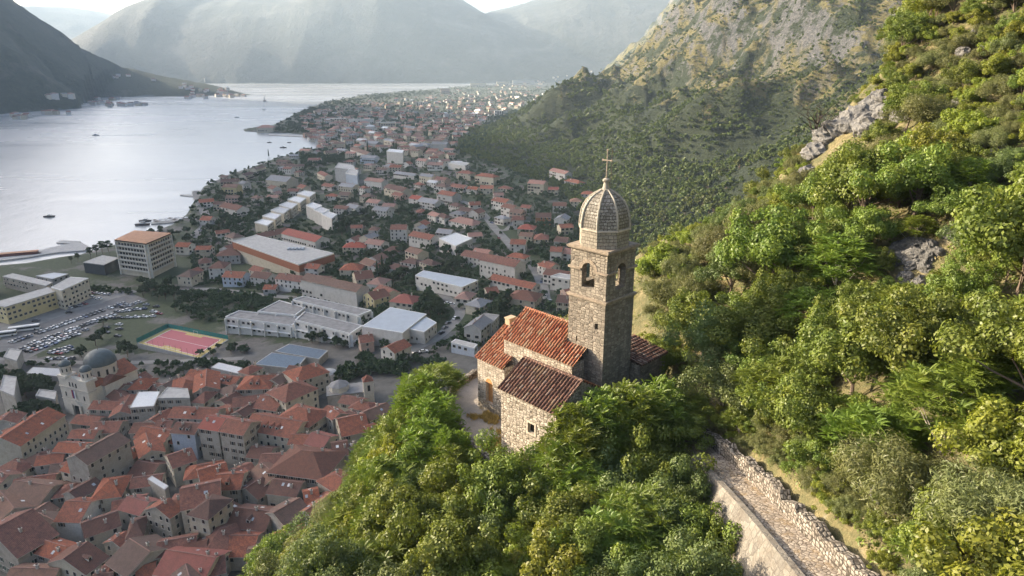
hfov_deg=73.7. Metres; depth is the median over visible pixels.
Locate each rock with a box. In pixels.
[797,164,815,172]
[800,142,825,160]
[811,127,834,144]
[821,120,842,136]
[835,110,855,133]
[845,104,871,119]
[850,115,876,137]
[858,94,882,110]
[870,88,889,102]
[871,103,889,120]
[889,106,903,123]
[889,240,905,252]
[894,250,902,263]
[895,271,913,282]
[900,247,914,264]
[901,236,917,248]
[903,258,919,270]
[907,246,924,258]
[909,274,926,285]
[911,237,926,246]
[916,261,932,272]
[920,249,934,263]
[921,239,938,251]
[931,246,945,257]
[938,227,953,239]
[955,46,971,56]
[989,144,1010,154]
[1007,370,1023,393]
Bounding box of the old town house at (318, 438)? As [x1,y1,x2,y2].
[303,429,338,448]
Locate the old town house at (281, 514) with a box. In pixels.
[265,497,307,530]
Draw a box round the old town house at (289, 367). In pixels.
[286,364,300,370]
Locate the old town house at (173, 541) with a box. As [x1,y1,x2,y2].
[155,532,198,561]
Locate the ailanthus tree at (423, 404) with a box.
[399,388,472,442]
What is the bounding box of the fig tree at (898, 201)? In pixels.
[891,144,927,208]
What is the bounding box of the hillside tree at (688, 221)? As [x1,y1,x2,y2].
[685,218,694,226]
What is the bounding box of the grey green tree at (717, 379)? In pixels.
[674,344,756,415]
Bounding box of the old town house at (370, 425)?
[363,422,377,432]
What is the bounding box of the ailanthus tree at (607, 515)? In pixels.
[567,491,671,574]
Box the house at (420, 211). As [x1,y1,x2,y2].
[415,207,425,215]
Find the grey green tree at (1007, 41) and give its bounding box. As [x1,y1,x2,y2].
[980,31,1022,55]
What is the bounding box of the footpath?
[667,437,840,575]
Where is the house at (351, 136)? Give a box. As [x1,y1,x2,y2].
[348,134,355,138]
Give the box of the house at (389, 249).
[383,246,404,255]
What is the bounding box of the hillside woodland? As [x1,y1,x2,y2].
[456,0,898,239]
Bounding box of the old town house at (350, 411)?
[345,408,356,415]
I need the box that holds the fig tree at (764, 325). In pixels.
[701,293,809,356]
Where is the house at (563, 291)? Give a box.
[560,286,569,294]
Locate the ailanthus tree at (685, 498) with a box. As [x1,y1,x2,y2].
[658,486,701,507]
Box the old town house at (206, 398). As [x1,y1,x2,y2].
[191,388,218,406]
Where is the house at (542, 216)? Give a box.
[535,212,550,225]
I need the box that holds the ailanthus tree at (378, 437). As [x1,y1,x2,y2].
[374,420,399,449]
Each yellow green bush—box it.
[277,529,306,560]
[328,504,362,540]
[356,456,370,482]
[366,430,426,465]
[444,479,473,504]
[452,552,519,575]
[463,533,504,563]
[486,508,544,537]
[499,522,540,575]
[507,517,605,575]
[635,240,696,279]
[640,331,655,341]
[656,337,693,367]
[664,235,677,241]
[675,228,692,244]
[679,229,696,245]
[682,555,742,575]
[685,222,704,232]
[716,402,727,410]
[724,431,740,441]
[740,425,758,435]
[757,192,768,200]
[761,192,816,216]
[767,187,793,196]
[774,167,782,174]
[781,166,794,178]
[787,162,808,172]
[810,474,850,492]
[810,491,850,524]
[811,479,843,499]
[823,176,879,207]
[859,135,872,143]
[865,549,899,575]
[867,515,901,543]
[869,78,883,86]
[874,83,890,90]
[882,50,904,61]
[887,41,910,52]
[894,130,926,147]
[895,81,920,87]
[896,480,972,561]
[897,62,923,80]
[897,122,989,158]
[899,44,919,58]
[902,0,937,15]
[903,0,950,15]
[909,502,1023,575]
[912,23,938,42]
[914,15,938,28]
[917,30,944,44]
[927,382,970,410]
[928,393,1023,487]
[940,107,1014,135]
[942,25,969,39]
[943,11,966,27]
[944,88,986,103]
[946,85,975,96]
[957,101,982,111]
[964,9,995,25]
[971,77,995,97]
[972,53,1018,74]
[976,35,1016,54]
[981,102,1011,113]
[984,0,1017,12]
[992,47,1017,58]
[1000,20,1023,40]
[1007,45,1023,56]
[1008,121,1023,139]
[1010,94,1023,104]
[1015,23,1023,37]
[1017,65,1023,84]
[1019,4,1023,17]
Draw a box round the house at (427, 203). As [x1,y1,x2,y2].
[417,197,443,210]
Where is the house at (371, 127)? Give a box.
[365,125,374,130]
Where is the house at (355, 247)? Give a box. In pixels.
[342,241,366,254]
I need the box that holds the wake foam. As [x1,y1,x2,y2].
[100,134,154,135]
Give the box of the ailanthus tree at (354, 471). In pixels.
[339,461,363,490]
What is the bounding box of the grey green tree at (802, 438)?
[790,432,812,460]
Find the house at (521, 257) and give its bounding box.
[506,252,529,262]
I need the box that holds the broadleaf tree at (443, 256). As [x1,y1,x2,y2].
[439,253,448,258]
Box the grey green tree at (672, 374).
[644,372,697,400]
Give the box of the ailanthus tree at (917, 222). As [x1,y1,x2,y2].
[894,214,941,238]
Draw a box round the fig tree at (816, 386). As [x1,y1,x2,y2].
[801,378,831,395]
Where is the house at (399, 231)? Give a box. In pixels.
[390,224,408,243]
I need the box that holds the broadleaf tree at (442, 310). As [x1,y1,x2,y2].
[434,308,447,313]
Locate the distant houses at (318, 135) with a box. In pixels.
[299,71,591,166]
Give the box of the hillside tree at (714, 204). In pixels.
[709,201,719,209]
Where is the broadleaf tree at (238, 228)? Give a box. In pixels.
[234,226,244,230]
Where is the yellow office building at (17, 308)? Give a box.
[0,287,58,324]
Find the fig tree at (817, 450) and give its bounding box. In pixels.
[783,431,845,477]
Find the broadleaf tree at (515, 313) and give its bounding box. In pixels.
[510,309,522,318]
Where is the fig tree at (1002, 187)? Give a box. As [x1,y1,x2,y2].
[987,185,1009,207]
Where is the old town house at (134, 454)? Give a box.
[131,446,137,462]
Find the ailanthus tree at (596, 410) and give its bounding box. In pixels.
[567,384,636,454]
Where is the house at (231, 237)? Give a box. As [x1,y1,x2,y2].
[224,233,244,243]
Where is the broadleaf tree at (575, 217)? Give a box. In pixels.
[572,215,578,220]
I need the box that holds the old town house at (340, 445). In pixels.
[331,439,349,469]
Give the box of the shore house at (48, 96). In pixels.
[45,94,51,99]
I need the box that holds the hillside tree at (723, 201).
[718,199,728,204]
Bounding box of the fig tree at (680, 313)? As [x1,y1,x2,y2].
[653,287,736,354]
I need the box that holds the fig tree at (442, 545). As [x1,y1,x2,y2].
[378,494,504,575]
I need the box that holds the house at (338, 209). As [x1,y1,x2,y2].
[333,205,349,215]
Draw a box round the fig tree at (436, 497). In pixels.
[395,472,473,547]
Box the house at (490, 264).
[479,253,525,279]
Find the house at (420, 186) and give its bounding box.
[414,182,425,190]
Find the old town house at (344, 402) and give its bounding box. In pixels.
[337,394,368,410]
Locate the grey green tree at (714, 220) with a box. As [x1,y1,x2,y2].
[709,216,726,227]
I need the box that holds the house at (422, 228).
[412,224,427,232]
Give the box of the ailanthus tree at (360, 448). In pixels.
[342,438,374,476]
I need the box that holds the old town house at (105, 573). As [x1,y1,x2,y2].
[92,569,114,575]
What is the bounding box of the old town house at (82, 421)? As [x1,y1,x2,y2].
[69,412,108,428]
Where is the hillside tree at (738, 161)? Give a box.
[733,157,746,168]
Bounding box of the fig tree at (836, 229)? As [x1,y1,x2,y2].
[786,217,875,265]
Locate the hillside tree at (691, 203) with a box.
[688,199,696,205]
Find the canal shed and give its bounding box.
[211,362,241,375]
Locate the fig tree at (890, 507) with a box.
[872,494,911,518]
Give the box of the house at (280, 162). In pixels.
[276,159,291,165]
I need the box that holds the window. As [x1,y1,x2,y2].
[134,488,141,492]
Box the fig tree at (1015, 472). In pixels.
[973,460,1023,483]
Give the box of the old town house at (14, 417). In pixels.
[0,409,27,434]
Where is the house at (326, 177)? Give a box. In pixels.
[317,171,332,181]
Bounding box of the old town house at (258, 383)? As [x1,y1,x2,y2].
[235,372,275,395]
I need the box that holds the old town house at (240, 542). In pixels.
[228,529,263,570]
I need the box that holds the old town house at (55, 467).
[48,462,62,473]
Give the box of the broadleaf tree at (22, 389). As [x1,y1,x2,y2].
[19,385,33,397]
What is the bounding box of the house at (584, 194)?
[581,190,592,197]
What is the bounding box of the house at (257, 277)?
[250,271,277,285]
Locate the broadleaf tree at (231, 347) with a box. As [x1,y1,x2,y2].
[225,344,235,353]
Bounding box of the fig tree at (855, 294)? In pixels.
[827,277,884,309]
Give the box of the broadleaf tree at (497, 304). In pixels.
[486,299,504,311]
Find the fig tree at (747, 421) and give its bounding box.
[739,410,759,431]
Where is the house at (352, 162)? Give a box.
[344,160,355,166]
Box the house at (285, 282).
[274,273,302,292]
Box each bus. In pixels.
[0,329,16,336]
[8,323,39,331]
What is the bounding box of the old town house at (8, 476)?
[0,468,23,489]
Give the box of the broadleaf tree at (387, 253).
[384,251,391,257]
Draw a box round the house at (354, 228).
[350,225,362,234]
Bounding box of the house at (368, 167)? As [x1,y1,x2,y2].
[363,163,374,170]
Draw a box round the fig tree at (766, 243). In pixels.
[714,202,839,278]
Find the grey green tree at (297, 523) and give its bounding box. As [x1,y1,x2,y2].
[285,510,316,537]
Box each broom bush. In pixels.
[282,518,322,554]
[306,515,335,537]
[310,492,351,522]
[639,275,686,310]
[641,304,658,314]
[644,268,657,277]
[645,241,683,253]
[648,308,681,333]
[660,251,707,278]
[670,270,721,302]
[671,243,693,257]
[690,230,718,247]
[690,248,706,265]
[692,224,734,261]
[693,222,722,235]
[710,420,730,430]
[719,427,732,432]
[723,199,780,228]
[732,433,752,449]
[735,256,794,281]
[745,429,777,450]
[752,417,774,433]
[755,442,770,456]
[756,178,777,190]
[758,438,782,458]
[759,194,778,204]
[766,453,785,468]
[770,179,792,189]
[772,425,799,441]
[772,438,791,448]
[780,166,820,185]
[782,155,809,168]
[785,180,842,218]
[788,264,813,271]
[790,149,800,156]
[794,465,824,493]
[796,464,815,478]
[798,144,805,149]
[803,477,817,497]
[820,470,855,495]
[823,494,865,523]
[825,427,963,531]
[825,433,858,446]
[840,488,868,504]
[850,97,863,104]
[855,502,874,516]
[863,131,932,151]
[877,39,900,53]
[878,92,975,126]
[894,60,914,69]
[898,36,917,44]
[905,45,928,59]
[908,78,936,92]
[911,456,1023,543]
[913,48,950,72]
[917,76,941,81]
[921,0,967,11]
[922,458,970,486]
[927,13,947,27]
[928,76,963,93]
[929,38,951,47]
[931,118,965,138]
[934,54,962,68]
[936,68,950,78]
[937,24,963,37]
[937,43,959,52]
[948,30,985,48]
[964,48,994,59]
[965,126,1023,148]
[972,20,995,31]
[973,103,1019,125]
[975,66,995,78]
[975,76,1023,101]
[977,154,1000,160]
[987,0,1015,11]
[988,73,1015,82]
[994,118,1022,132]
[997,93,1023,110]
[1002,110,1023,122]
[1005,51,1023,69]
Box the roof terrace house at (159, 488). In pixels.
[148,476,170,498]
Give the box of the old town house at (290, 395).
[266,377,318,412]
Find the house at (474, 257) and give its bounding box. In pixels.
[460,250,484,267]
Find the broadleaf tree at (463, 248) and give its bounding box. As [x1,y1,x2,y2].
[459,244,470,252]
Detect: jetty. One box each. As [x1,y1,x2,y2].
[56,240,80,243]
[151,217,182,224]
[180,194,192,196]
[269,134,302,136]
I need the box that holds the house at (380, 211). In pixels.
[371,205,393,218]
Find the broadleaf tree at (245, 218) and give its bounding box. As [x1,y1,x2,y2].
[239,216,248,221]
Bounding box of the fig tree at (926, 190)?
[903,187,935,205]
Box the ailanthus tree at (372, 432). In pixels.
[355,414,388,447]
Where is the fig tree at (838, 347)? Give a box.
[786,304,924,403]
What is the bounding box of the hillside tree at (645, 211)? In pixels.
[642,209,651,216]
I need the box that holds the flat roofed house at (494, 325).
[480,313,498,336]
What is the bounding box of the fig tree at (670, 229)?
[667,225,684,233]
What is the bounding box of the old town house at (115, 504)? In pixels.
[111,493,148,527]
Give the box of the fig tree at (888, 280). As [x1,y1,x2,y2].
[877,275,903,286]
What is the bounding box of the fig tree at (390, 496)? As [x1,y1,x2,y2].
[352,459,471,553]
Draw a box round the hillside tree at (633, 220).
[631,216,637,225]
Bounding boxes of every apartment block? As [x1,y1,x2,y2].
[330,118,346,121]
[335,162,355,181]
[345,168,358,184]
[349,119,373,124]
[376,122,395,128]
[386,149,403,163]
[441,88,449,93]
[470,83,485,86]
[494,110,503,115]
[496,82,508,84]
[512,80,534,83]
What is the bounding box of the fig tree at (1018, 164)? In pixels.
[1012,152,1023,169]
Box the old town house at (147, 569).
[135,560,157,575]
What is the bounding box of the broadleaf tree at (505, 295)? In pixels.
[499,291,513,304]
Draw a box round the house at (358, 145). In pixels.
[353,144,363,148]
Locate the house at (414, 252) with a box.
[405,246,428,259]
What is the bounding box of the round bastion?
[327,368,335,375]
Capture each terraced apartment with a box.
[255,219,273,232]
[262,212,281,228]
[271,207,289,222]
[279,202,298,218]
[287,196,306,210]
[297,190,315,203]
[306,202,321,220]
[313,207,329,225]
[321,211,337,229]
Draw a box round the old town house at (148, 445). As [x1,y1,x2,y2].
[133,432,165,460]
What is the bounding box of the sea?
[0,83,511,264]
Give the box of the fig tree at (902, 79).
[880,71,913,88]
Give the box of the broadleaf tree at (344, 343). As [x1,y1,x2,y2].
[338,340,348,346]
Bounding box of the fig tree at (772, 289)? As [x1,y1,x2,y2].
[749,265,827,309]
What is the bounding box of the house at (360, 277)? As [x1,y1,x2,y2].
[352,270,373,284]
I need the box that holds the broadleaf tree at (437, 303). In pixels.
[431,300,444,314]
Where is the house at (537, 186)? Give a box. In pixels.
[527,179,547,194]
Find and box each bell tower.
[361,375,374,401]
[566,149,640,394]
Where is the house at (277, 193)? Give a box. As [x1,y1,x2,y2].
[270,190,282,195]
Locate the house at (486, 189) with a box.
[480,184,493,194]
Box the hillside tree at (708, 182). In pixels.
[702,179,713,187]
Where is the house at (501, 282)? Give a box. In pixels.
[488,274,540,291]
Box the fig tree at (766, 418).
[752,402,776,426]
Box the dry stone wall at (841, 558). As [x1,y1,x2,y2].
[695,426,880,575]
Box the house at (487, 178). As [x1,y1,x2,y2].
[475,173,499,184]
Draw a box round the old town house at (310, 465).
[266,444,345,487]
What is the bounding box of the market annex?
[409,317,436,343]
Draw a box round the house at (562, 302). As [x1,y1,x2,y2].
[556,294,568,310]
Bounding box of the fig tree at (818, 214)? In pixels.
[807,200,860,221]
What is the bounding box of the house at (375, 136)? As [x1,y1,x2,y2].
[373,134,383,140]
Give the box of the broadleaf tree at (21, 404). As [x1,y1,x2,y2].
[12,399,40,407]
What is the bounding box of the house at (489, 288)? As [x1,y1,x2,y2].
[483,285,499,300]
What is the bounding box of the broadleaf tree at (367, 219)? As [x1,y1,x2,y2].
[364,216,373,221]
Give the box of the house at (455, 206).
[448,202,465,211]
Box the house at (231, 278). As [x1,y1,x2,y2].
[221,271,250,286]
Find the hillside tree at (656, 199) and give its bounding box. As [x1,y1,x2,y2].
[650,196,661,204]
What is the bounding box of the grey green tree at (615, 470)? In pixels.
[576,443,642,500]
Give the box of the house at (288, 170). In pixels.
[282,166,294,174]
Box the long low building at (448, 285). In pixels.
[415,270,477,296]
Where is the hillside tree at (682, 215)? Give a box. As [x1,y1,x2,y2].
[675,213,685,219]
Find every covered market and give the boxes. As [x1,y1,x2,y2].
[256,352,306,373]
[275,344,327,364]
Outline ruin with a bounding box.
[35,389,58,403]
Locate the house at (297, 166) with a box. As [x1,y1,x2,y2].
[292,163,303,170]
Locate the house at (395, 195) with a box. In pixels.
[391,192,407,199]
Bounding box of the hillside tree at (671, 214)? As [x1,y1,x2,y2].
[666,211,676,217]
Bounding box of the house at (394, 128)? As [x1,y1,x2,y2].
[390,126,399,131]
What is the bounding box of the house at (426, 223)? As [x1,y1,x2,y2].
[414,219,430,229]
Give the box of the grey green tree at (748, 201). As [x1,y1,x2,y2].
[731,197,755,207]
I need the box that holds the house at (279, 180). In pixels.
[265,174,298,189]
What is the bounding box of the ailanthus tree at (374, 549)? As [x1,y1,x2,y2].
[343,531,416,575]
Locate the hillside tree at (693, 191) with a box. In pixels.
[690,188,699,195]
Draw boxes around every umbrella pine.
[85,247,92,256]
[92,244,99,253]
[97,241,105,253]
[104,240,112,253]
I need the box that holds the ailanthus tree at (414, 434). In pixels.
[389,408,459,467]
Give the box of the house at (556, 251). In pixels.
[550,245,562,260]
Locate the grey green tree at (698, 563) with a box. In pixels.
[638,524,745,575]
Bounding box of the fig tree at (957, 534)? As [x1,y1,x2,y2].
[948,514,978,543]
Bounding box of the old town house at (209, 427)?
[197,412,233,460]
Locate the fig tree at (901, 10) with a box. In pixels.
[888,5,928,33]
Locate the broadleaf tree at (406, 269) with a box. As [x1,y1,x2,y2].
[400,266,410,274]
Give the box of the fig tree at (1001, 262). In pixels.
[961,193,1023,297]
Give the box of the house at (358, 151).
[350,147,374,156]
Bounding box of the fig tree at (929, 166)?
[848,140,979,228]
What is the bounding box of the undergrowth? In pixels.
[558,7,1023,575]
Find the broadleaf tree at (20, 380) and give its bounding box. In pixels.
[17,376,25,382]
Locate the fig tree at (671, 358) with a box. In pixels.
[649,337,696,383]
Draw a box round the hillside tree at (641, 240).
[636,236,646,243]
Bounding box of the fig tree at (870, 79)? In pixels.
[867,74,875,84]
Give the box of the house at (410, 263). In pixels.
[400,258,421,268]
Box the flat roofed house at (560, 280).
[550,273,569,290]
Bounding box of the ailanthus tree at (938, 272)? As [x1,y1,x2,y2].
[924,269,945,280]
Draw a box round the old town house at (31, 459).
[24,447,51,474]
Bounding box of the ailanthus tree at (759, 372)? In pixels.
[730,353,827,401]
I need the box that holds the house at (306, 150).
[299,148,312,153]
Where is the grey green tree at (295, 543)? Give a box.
[286,528,331,561]
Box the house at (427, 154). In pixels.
[423,151,434,158]
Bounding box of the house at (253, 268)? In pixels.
[248,265,270,273]
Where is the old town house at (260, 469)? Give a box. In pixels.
[249,462,275,485]
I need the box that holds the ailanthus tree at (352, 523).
[343,496,411,553]
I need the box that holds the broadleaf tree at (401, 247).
[395,244,405,251]
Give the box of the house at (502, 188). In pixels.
[498,186,512,192]
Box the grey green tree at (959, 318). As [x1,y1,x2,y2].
[953,313,979,323]
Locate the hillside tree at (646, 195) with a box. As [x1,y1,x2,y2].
[641,192,649,199]
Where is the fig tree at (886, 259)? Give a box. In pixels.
[862,246,900,271]
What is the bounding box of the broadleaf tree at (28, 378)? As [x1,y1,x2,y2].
[21,373,36,391]
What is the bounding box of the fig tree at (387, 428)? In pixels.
[369,402,435,457]
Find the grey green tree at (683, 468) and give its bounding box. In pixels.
[658,453,713,499]
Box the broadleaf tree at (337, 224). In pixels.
[332,220,343,227]
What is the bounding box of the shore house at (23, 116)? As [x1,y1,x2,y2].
[20,114,27,119]
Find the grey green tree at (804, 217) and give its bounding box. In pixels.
[780,206,811,228]
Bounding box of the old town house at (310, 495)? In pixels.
[302,486,319,503]
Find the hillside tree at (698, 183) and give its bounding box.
[694,178,705,187]
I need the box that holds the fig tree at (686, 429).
[633,400,727,450]
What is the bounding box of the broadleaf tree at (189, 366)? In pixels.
[184,363,193,370]
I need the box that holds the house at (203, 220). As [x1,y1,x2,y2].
[199,216,217,224]
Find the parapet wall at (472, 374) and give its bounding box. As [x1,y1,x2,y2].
[447,368,526,480]
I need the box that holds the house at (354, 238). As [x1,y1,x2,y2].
[345,235,360,242]
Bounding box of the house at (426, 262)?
[419,258,441,271]
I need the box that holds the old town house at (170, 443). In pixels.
[168,439,173,452]
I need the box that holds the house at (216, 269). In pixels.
[207,259,231,281]
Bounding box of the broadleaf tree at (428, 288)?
[424,286,433,297]
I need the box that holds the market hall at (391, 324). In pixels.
[362,307,426,345]
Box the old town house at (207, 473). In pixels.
[196,461,228,481]
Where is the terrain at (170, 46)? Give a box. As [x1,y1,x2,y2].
[0,0,1023,575]
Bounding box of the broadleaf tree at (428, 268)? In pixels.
[422,265,436,271]
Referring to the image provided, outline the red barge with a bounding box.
[0,250,39,256]
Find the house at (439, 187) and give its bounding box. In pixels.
[434,183,450,192]
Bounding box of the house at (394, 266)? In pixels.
[385,263,408,277]
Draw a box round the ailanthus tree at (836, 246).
[789,231,886,286]
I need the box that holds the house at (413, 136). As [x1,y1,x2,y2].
[411,134,426,141]
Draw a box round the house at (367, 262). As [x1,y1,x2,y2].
[359,257,378,268]
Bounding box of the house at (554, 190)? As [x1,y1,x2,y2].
[548,187,558,195]
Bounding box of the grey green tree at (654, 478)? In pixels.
[635,470,714,533]
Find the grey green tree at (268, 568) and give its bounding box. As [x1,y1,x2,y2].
[247,546,305,575]
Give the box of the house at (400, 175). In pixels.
[393,171,418,179]
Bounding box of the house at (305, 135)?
[303,132,312,137]
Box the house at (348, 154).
[345,151,355,157]
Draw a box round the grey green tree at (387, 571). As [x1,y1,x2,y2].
[354,558,429,575]
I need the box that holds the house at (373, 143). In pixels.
[364,140,381,147]
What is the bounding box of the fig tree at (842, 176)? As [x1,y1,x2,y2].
[808,137,923,208]
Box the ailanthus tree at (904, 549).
[886,519,956,572]
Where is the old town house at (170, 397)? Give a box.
[158,387,190,410]
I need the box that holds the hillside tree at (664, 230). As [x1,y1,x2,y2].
[659,227,667,234]
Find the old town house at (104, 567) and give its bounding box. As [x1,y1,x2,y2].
[100,564,116,575]
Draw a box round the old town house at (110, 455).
[65,431,133,482]
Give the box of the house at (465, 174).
[456,170,475,180]
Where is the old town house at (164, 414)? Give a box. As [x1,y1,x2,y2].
[143,408,170,423]
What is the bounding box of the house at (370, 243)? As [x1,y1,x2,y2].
[364,238,389,252]
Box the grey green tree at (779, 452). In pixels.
[769,447,794,467]
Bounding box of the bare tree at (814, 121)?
[795,95,838,129]
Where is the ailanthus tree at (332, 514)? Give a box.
[317,485,380,536]
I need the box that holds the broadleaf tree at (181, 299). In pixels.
[173,295,189,303]
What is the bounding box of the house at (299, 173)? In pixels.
[294,170,304,176]
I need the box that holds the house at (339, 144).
[332,141,345,148]
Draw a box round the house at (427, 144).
[420,143,430,148]
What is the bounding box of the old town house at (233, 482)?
[214,469,249,504]
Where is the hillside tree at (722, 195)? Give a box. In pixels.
[713,192,727,199]
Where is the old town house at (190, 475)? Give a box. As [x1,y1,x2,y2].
[183,458,223,484]
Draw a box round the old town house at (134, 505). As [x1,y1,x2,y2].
[117,492,160,529]
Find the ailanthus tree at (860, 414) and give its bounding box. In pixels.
[815,397,932,463]
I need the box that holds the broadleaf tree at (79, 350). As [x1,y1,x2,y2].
[73,344,86,356]
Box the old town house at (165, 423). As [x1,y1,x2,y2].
[154,418,177,427]
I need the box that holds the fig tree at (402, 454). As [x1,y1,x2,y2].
[376,437,451,493]
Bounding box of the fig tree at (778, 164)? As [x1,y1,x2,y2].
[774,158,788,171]
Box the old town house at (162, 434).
[132,425,171,454]
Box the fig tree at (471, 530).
[455,498,512,550]
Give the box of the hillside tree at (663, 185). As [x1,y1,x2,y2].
[659,183,666,190]
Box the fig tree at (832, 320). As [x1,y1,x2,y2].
[799,293,888,372]
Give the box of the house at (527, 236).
[518,232,535,242]
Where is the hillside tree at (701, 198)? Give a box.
[696,195,708,203]
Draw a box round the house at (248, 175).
[239,171,254,180]
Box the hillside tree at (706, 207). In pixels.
[703,203,714,213]
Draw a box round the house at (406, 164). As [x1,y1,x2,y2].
[402,161,412,167]
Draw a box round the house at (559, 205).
[552,202,566,212]
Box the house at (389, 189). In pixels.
[383,184,411,196]
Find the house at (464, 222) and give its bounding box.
[448,216,483,228]
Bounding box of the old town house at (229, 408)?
[218,403,232,414]
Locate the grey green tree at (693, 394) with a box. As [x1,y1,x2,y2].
[683,390,706,406]
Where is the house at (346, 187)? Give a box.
[338,182,359,192]
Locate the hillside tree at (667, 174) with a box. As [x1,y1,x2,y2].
[662,172,671,177]
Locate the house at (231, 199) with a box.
[225,194,239,203]
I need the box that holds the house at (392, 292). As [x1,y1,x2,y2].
[373,284,400,299]
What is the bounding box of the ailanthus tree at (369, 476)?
[351,453,423,499]
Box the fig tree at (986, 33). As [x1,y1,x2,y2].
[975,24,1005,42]
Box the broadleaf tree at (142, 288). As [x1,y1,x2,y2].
[136,285,149,296]
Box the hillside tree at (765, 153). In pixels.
[758,151,769,156]
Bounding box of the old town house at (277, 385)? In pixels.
[257,383,284,398]
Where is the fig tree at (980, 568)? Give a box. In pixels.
[969,558,989,574]
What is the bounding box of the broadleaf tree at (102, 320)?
[97,318,107,324]
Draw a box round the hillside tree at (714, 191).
[709,188,718,195]
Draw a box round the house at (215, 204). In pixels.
[212,201,223,210]
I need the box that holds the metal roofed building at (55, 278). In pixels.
[36,272,68,285]
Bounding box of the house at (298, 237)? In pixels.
[281,228,329,248]
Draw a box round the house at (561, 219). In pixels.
[554,213,570,226]
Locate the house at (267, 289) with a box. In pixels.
[262,284,279,294]
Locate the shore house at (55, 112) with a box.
[52,110,59,114]
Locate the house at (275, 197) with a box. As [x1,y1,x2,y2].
[267,195,280,202]
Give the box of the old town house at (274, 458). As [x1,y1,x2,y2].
[258,450,285,463]
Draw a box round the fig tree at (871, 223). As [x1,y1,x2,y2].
[811,203,904,263]
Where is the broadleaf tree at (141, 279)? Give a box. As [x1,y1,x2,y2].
[136,276,148,281]
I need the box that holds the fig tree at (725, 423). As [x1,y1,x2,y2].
[719,416,736,429]
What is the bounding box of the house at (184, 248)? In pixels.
[174,242,195,254]
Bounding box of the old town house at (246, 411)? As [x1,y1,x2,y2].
[230,401,256,418]
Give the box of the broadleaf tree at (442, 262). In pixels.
[436,259,445,266]
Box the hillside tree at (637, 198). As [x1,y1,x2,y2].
[633,196,642,201]
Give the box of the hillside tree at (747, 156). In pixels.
[743,152,752,162]
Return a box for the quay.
[0,243,88,261]
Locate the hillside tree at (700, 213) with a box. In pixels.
[695,210,707,222]
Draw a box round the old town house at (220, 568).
[210,552,227,575]
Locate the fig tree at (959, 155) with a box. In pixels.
[940,141,1000,183]
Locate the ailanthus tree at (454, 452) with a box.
[414,441,479,494]
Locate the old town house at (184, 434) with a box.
[169,421,202,458]
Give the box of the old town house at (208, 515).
[186,492,233,536]
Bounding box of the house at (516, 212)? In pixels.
[509,208,526,221]
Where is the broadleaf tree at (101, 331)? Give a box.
[94,327,108,336]
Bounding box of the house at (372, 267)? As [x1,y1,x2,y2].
[368,262,383,271]
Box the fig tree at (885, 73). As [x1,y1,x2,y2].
[876,65,900,78]
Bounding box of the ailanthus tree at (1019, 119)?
[1014,110,1023,122]
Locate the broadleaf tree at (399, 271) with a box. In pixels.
[395,267,405,276]
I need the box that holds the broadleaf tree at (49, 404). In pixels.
[41,401,59,409]
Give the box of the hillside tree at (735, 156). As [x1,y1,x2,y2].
[729,154,739,161]
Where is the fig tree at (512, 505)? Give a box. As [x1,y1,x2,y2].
[503,474,535,525]
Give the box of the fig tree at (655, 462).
[610,418,716,491]
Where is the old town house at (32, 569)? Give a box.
[6,562,61,575]
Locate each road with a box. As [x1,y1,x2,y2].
[0,357,243,363]
[181,288,298,298]
[191,190,209,237]
[411,293,464,352]
[461,200,550,306]
[493,220,529,230]
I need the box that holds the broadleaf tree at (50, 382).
[47,380,56,386]
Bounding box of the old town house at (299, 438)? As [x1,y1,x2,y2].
[287,430,309,448]
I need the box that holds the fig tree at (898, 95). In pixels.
[880,79,949,131]
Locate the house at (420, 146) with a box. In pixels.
[410,144,424,154]
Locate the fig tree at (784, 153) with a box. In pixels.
[777,144,798,167]
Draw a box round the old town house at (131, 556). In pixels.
[105,534,167,575]
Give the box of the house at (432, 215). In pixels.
[427,211,439,224]
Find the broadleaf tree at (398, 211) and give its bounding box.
[394,209,402,214]
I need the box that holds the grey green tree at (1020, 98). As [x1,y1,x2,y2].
[1015,94,1023,104]
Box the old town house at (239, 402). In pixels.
[232,393,264,411]
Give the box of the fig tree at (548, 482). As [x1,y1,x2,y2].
[521,465,573,520]
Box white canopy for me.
[27,367,59,380]
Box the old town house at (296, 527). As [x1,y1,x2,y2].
[273,518,309,536]
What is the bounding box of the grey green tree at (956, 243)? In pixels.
[936,219,982,250]
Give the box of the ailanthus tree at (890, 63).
[881,61,897,70]
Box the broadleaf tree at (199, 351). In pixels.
[195,349,204,353]
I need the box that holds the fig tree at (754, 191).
[749,186,760,194]
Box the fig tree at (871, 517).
[851,507,892,539]
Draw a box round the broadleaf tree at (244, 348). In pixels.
[240,346,248,353]
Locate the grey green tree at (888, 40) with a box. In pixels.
[881,9,934,44]
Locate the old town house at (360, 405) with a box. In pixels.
[347,399,379,411]
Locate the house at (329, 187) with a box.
[321,183,338,190]
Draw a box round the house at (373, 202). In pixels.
[366,198,384,205]
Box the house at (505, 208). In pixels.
[500,203,520,216]
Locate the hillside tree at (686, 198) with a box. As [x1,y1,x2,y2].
[682,194,692,202]
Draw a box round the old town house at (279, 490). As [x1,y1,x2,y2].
[265,477,306,505]
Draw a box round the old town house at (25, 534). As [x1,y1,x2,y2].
[0,508,59,572]
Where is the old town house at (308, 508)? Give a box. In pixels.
[300,490,335,520]
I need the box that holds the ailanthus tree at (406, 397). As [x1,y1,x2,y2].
[386,369,453,428]
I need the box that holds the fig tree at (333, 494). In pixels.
[327,474,390,537]
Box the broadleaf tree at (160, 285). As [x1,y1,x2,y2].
[156,281,165,288]
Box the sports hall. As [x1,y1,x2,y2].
[232,235,334,274]
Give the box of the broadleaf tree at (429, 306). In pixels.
[420,301,437,317]
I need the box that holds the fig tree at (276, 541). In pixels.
[243,524,304,574]

